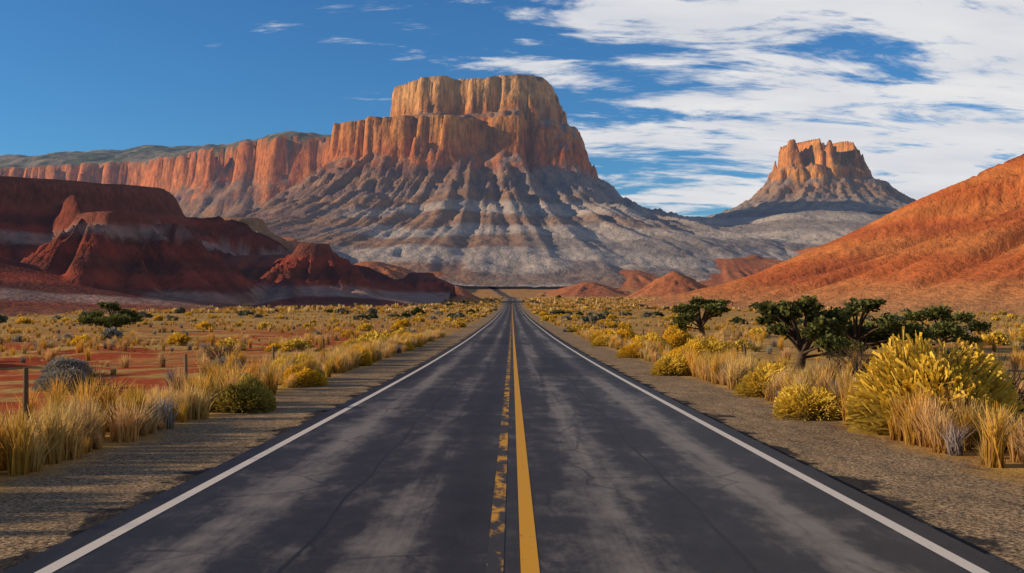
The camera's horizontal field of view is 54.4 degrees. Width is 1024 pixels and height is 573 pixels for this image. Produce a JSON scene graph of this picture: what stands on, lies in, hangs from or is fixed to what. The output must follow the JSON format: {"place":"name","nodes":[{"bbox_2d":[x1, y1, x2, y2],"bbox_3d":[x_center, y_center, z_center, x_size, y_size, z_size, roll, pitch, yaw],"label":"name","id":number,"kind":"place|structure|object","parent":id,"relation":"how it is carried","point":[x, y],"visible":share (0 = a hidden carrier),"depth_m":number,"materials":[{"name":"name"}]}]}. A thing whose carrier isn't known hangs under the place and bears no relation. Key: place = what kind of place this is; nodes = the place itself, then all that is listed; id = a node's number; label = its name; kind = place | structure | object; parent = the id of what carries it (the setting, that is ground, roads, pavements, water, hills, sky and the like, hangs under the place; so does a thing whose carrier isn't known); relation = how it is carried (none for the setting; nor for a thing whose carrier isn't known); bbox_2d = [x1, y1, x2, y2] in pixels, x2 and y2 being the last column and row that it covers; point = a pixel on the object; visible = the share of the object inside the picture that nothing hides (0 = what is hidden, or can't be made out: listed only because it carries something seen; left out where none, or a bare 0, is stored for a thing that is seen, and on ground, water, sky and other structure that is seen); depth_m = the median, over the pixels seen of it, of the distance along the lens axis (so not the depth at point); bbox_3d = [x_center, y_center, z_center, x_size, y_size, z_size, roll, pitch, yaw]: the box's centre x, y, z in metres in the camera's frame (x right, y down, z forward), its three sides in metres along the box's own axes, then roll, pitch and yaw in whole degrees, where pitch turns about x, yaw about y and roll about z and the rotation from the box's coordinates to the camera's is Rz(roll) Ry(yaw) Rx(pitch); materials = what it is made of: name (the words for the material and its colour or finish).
{"place":"outdoors","nodes":[
{"label":"outdoors","id":0,"kind":"place"},
{"bbox_2d":[0,176,456,315],"bbox_3d":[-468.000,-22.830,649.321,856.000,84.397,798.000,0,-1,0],"label":"red hill","id":1,"kind":"structure","parent":0,"point":[68,246],"depth_m":493.55,"materials":[{"name":"red stone"}]},
{"bbox_2d":[1,286,1022,572],"bbox_3d":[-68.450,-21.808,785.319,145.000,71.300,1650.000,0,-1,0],"label":"asphalt road","id":2,"kind":"structure","parent":0,"point":[401,476],"depth_m":11.23,"materials":[{"name":"grey asphalt"}]},
{"bbox_2d":[35,297,506,572],"bbox_3d":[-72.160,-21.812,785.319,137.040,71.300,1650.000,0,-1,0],"label":"road edge line","id":3,"kind":"object","parent":2,"relation":"on","point":[72,556],"depth_m":11.14,"materials":[{"name":"white paint"}]},
{"bbox_2d":[485,309,511,572],"bbox_3d":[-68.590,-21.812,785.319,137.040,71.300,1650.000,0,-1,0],"label":"worn road line","id":4,"kind":"object","parent":2,"relation":"on","point":[495,558],"depth_m":11.21,"materials":[{"name":"yellow paint"}]},
{"bbox_2d":[495,289,539,572],"bbox_3d":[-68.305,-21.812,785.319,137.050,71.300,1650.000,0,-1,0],"label":"center line","id":5,"kind":"object","parent":2,"relation":"on","point":[529,561],"depth_m":11.21,"materials":[{"name":"yellow paint"}]},
{"bbox_2d":[506,294,988,572],"bbox_3d":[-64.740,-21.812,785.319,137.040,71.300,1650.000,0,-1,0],"label":"road edge line","id":6,"kind":"object","parent":2,"relation":"on","point":[951,556],"depth_m":11.14,"materials":[{"name":"white paint"}]},
{"bbox_2d":[0,286,1023,572],"bbox_3d":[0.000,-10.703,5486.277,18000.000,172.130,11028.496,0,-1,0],"label":"desert ground","id":7,"kind":"structure","parent":0,"point":[966,498],"depth_m":17.39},
{"bbox_2d":[32,364,88,391],"bbox_3d":[-13.524,2.749,29.974,1.752,0.839,1.958,0,-1,0],"label":"shrub","id":8,"kind":"object","parent":7,"relation":"on","point":[52,375],"visible":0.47,"depth_m":29.67,"materials":[{"name":"grey plant"}]},
{"bbox_2d":[40,353,93,374],"bbox_3d":[-17.062,2.998,37.888,2.096,0.932,1.946,0,-1,0],"label":"shrub","id":9,"kind":"object","parent":7,"relation":"on","point":[55,364],"visible":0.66,"depth_m":37.74,"materials":[{"name":"grey plant"}]},
{"bbox_2d":[54,360,130,398],"bbox_3d":[-11.009,2.456,26.023,2.079,1.063,1.806,0,-1,0],"label":"bare twig shrub","id":10,"kind":"object","parent":7,"relation":"on","point":[74,379],"visible":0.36,"depth_m":25.89,"materials":[{"name":"brown plant"}]},
{"bbox_2d":[76,301,143,327],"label":"juniper tree","id":11,"kind":"object","parent":7,"relation":"on","point":[119,319],"visible":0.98,"depth_m":115.59,"materials":[{"name":"green plant"}]},
{"bbox_2d":[0,131,331,217],"bbox_3d":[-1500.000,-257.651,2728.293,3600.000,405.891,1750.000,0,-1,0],"label":"rock wall","id":12,"kind":"structure","parent":7,"relation":"on","point":[211,180],"depth_m":2108.33,"materials":[{"name":"orange stone"}]},
{"bbox_2d":[197,338,242,361],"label":"bare twig shrub","id":13,"kind":"object","parent":7,"relation":"on","point":[217,354],"visible":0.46,"depth_m":47.88,"materials":[{"name":"brown plant"}]},
{"bbox_2d":[0,326,446,475],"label":"grass tufts","id":14,"kind":"object","parent":7,"relation":"on","point":[73,429],"visible":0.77,"depth_m":19.10,"materials":[{"name":"yellow plant"}]},
{"bbox_2d":[23,322,429,421],"bbox_3d":[-9.597,3.510,67.716,0.334,2.689,96.614,0,-1,0],"label":"fence","id":15,"kind":"object","parent":7,"relation":"on","point":[25,388],"visible":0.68,"depth_m":21.43,"materials":[{"name":"brown wood"}]},
{"bbox_2d":[209,355,244,368],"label":"shrub","id":16,"kind":"object","parent":7,"relation":"on","point":[223,363],"visible":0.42,"depth_m":41.70,"materials":[{"name":"grey plant"}]},
{"bbox_2d":[208,372,276,413],"bbox_3d":[-6.207,2.397,22.528,1.831,0.901,1.665,0,-1,0],"label":"rabbitbrush","id":17,"kind":"object","parent":7,"relation":"on","point":[253,393],"visible":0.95,"depth_m":22.12,"materials":[{"name":"green plant"}]},
{"bbox_2d":[269,351,319,371],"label":"rabbitbrush","id":18,"kind":"object","parent":7,"relation":"on","point":[288,357],"visible":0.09,"depth_m":33.92,"materials":[{"name":"yellow plant"}]},
{"bbox_2d":[281,362,328,387],"bbox_3d":[-6.545,2.728,30.916,1.440,0.795,1.749,0,-1,33],"label":"rabbitbrush","id":19,"kind":"object","parent":7,"relation":"on","point":[307,377],"visible":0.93,"depth_m":30.70,"materials":[{"name":"yellow plant"}]},
{"bbox_2d":[342,337,372,347],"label":"rabbitbrush","id":20,"kind":"object","parent":7,"relation":"on","point":[354,342],"visible":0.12,"depth_m":54.78,"materials":[{"name":"yellow plant"}]},
{"bbox_2d":[344,344,373,365],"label":"rabbitbrush","id":21,"kind":"object","parent":7,"relation":"on","point":[366,360],"visible":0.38,"depth_m":43.66,"materials":[{"name":"yellow plant"}]},
{"bbox_2d":[389,327,411,338],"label":"rabbitbrush","id":22,"kind":"object","parent":7,"relation":"on","point":[398,331],"visible":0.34,"depth_m":81.59,"materials":[{"name":"yellow plant"}]},
{"bbox_2d":[400,332,423,346],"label":"rabbitbrush","id":23,"kind":"object","parent":7,"relation":"on","point":[420,343],"visible":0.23,"depth_m":67.78,"materials":[{"name":"yellow plant"}]},
{"bbox_2d":[71,296,841,313],"bbox_3d":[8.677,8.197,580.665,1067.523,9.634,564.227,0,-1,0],"label":"shrubs","id":24,"kind":"object","parent":7,"relation":"on","point":[568,304],"visible":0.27,"depth_m":418.07,"materials":[{"name":"yellow plant"}]},
{"bbox_2d":[0,291,968,325],"bbox_3d":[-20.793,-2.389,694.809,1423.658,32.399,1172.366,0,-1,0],"label":"shrubs","id":25,"kind":"object","parent":7,"relation":"on","point":[592,317],"visible":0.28,"depth_m":240.23,"materials":[{"name":"green plant"}]},
{"bbox_2d":[0,309,1023,351],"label":"grass tufts","id":26,"kind":"object","parent":7,"relation":"on","point":[1012,333],"visible":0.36,"depth_m":136.43,"materials":[{"name":"yellow plant"}]},
{"bbox_2d":[15,304,1023,351],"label":"shrubs","id":27,"kind":"object","parent":7,"relation":"on","point":[1001,338],"visible":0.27,"depth_m":93.93,"materials":[{"name":"yellow plant"}]},
{"bbox_2d":[227,74,882,287],"bbox_3d":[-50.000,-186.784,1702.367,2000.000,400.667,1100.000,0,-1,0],"label":"mesa","id":28,"kind":"structure","parent":7,"relation":"on","point":[493,181],"depth_m":1622.83,"materials":[{"name":"grey stone"}]},
{"bbox_2d":[590,335,611,345],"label":"rabbitbrush","id":29,"kind":"object","parent":7,"relation":"on","point":[600,341],"visible":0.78,"depth_m":69.52,"materials":[{"name":"yellow plant"}]},
{"bbox_2d":[615,326,634,341],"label":"rabbitbrush","id":30,"kind":"object","parent":7,"relation":"on","point":[628,333],"visible":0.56,"depth_m":79.43,"materials":[{"name":"yellow plant"}]},
{"bbox_2d":[615,338,648,357],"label":"rabbitbrush","id":31,"kind":"object","parent":7,"relation":"on","point":[627,351],"visible":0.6,"depth_m":51.56,"materials":[{"name":"yellow plant"}]},
{"bbox_2d":[638,331,672,350],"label":"rabbitbrush","id":32,"kind":"object","parent":7,"relation":"on","point":[654,336],"visible":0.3,"depth_m":57.62,"materials":[{"name":"yellow plant"}]},
{"bbox_2d":[650,352,688,375],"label":"rabbitbrush","id":33,"kind":"object","parent":7,"relation":"on","point":[676,365],"visible":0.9,"depth_m":36.49,"materials":[{"name":"yellow plant"}]},
{"bbox_2d":[594,322,746,356],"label":"shrubs","id":34,"kind":"object","parent":7,"relation":"on","point":[744,346],"visible":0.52,"depth_m":57.23,"materials":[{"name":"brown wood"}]},
{"bbox_2d":[662,323,693,348],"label":"rabbitbrush","id":35,"kind":"object","parent":7,"relation":"on","point":[679,334],"visible":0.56,"depth_m":62.34,"materials":[{"name":"yellow plant"}]},
{"bbox_2d":[664,338,706,358],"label":"rabbitbrush","id":36,"kind":"object","parent":7,"relation":"on","point":[695,346],"visible":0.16,"depth_m":40.63,"materials":[{"name":"yellow plant"}]},
{"bbox_2d":[669,296,733,335],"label":"juniper tree","id":37,"kind":"object","parent":7,"relation":"on","point":[712,307],"visible":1,"depth_m":103.58,"materials":[{"name":"green plant"}]},
{"bbox_2d":[685,335,727,356],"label":"rabbitbrush","id":38,"kind":"object","parent":7,"relation":"on","point":[713,346],"visible":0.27,"depth_m":45.55,"materials":[{"name":"yellow plant"}]},
{"bbox_2d":[731,361,808,397],"bbox_3d":[7.078,2.482,26.875,1.836,1.030,2.016,-1,-1,43],"label":"rabbitbrush","id":39,"kind":"object","parent":7,"relation":"on","point":[751,384],"visible":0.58,"depth_m":26.61,"materials":[{"name":"yellow plant"}]},
{"bbox_2d":[748,295,854,368],"bbox_3d":[12.680,1.957,40.824,4.700,3.260,4.630,0,-1,-35],"label":"juniper tree","id":40,"kind":"object","parent":7,"relation":"on","point":[823,331],"visible":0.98,"depth_m":40.49,"materials":[{"name":"green plant"}]},
{"bbox_2d":[580,328,1023,467],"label":"grass tufts","id":41,"kind":"object","parent":7,"relation":"on","point":[997,437],"visible":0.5,"depth_m":17.04,"materials":[{"name":"yellow plant"}]},
{"bbox_2d":[772,381,843,420],"bbox_3d":[6.195,2.402,20.989,1.579,0.788,1.702,0,-1,0],"label":"rabbitbrush","id":42,"kind":"object","parent":7,"relation":"on","point":[795,401],"visible":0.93,"depth_m":20.57,"materials":[{"name":"yellow plant"}]},
{"bbox_2d":[824,341,877,376],"bbox_3d":[12.529,2.598,35.927,2.485,1.387,2.370,0,-1,-28],"label":"bare twig shrub","id":43,"kind":"object","parent":7,"relation":"on","point":[853,373],"visible":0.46,"depth_m":36.03,"materials":[{"name":"brown plant"}]},
{"bbox_2d":[797,296,935,355],"bbox_3d":[18.707,2.188,53.175,6.128,3.399,5.995,0,-1,-9],"label":"juniper tree","id":44,"kind":"object","parent":7,"relation":"on","point":[885,328],"visible":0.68,"depth_m":52.19,"materials":[{"name":"green plant"}]},
{"bbox_2d":[843,326,1023,434],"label":"rabbitbrush","id":45,"kind":"object","parent":7,"relation":"on","point":[916,368],"visible":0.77,"depth_m":17.54,"materials":[{"name":"yellow plant"}]},
{"bbox_2d":[901,304,991,350],"bbox_3d":[25.133,2.442,58.118,4.971,2.953,5.084,0,-1,0],"label":"juniper tree","id":46,"kind":"object","parent":7,"relation":"on","point":[945,327],"visible":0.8,"depth_m":57.36,"materials":[{"name":"green plant"}]},
{"bbox_2d":[960,346,1023,421],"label":"bare twig shrub","id":47,"kind":"object","parent":7,"relation":"on","point":[1020,394],"visible":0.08,"depth_m":19.33,"materials":[{"name":"brown plant"}]},
{"bbox_2d":[0,0,1023,216],"label":"sky","id":48,"kind":"structure","parent":0,"point":[683,107],"materials":[{"name":"blue"}]},
{"bbox_2d":[282,237,821,300],"bbox_3d":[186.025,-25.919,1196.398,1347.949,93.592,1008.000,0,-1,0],"label":"red hill","id":49,"kind":"structure","parent":0,"point":[642,284],"depth_m":1088.39,"materials":[{"name":"red stone"}]},
{"bbox_2d":[706,138,915,217],"bbox_3d":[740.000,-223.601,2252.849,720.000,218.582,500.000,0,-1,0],"label":"butte","id":50,"kind":"object","parent":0,"point":[814,174],"visible":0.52,"depth_m":2195.10,"materials":[{"name":"orange stone"}]},
{"bbox_2d":[631,153,1023,314],"bbox_3d":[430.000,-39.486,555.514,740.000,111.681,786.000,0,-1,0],"label":"red hill","id":51,"kind":"structure","parent":0,"point":[959,246],"depth_m":413.04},
{"bbox_2d":[866,213,888,224],"bbox_3d":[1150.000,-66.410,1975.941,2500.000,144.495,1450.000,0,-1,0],"label":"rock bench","id":52,"kind":"object","parent":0,"point":[876,215],"visible":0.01,"depth_m":1730.72,"materials":[{"name":"grey stone"}]}
]}

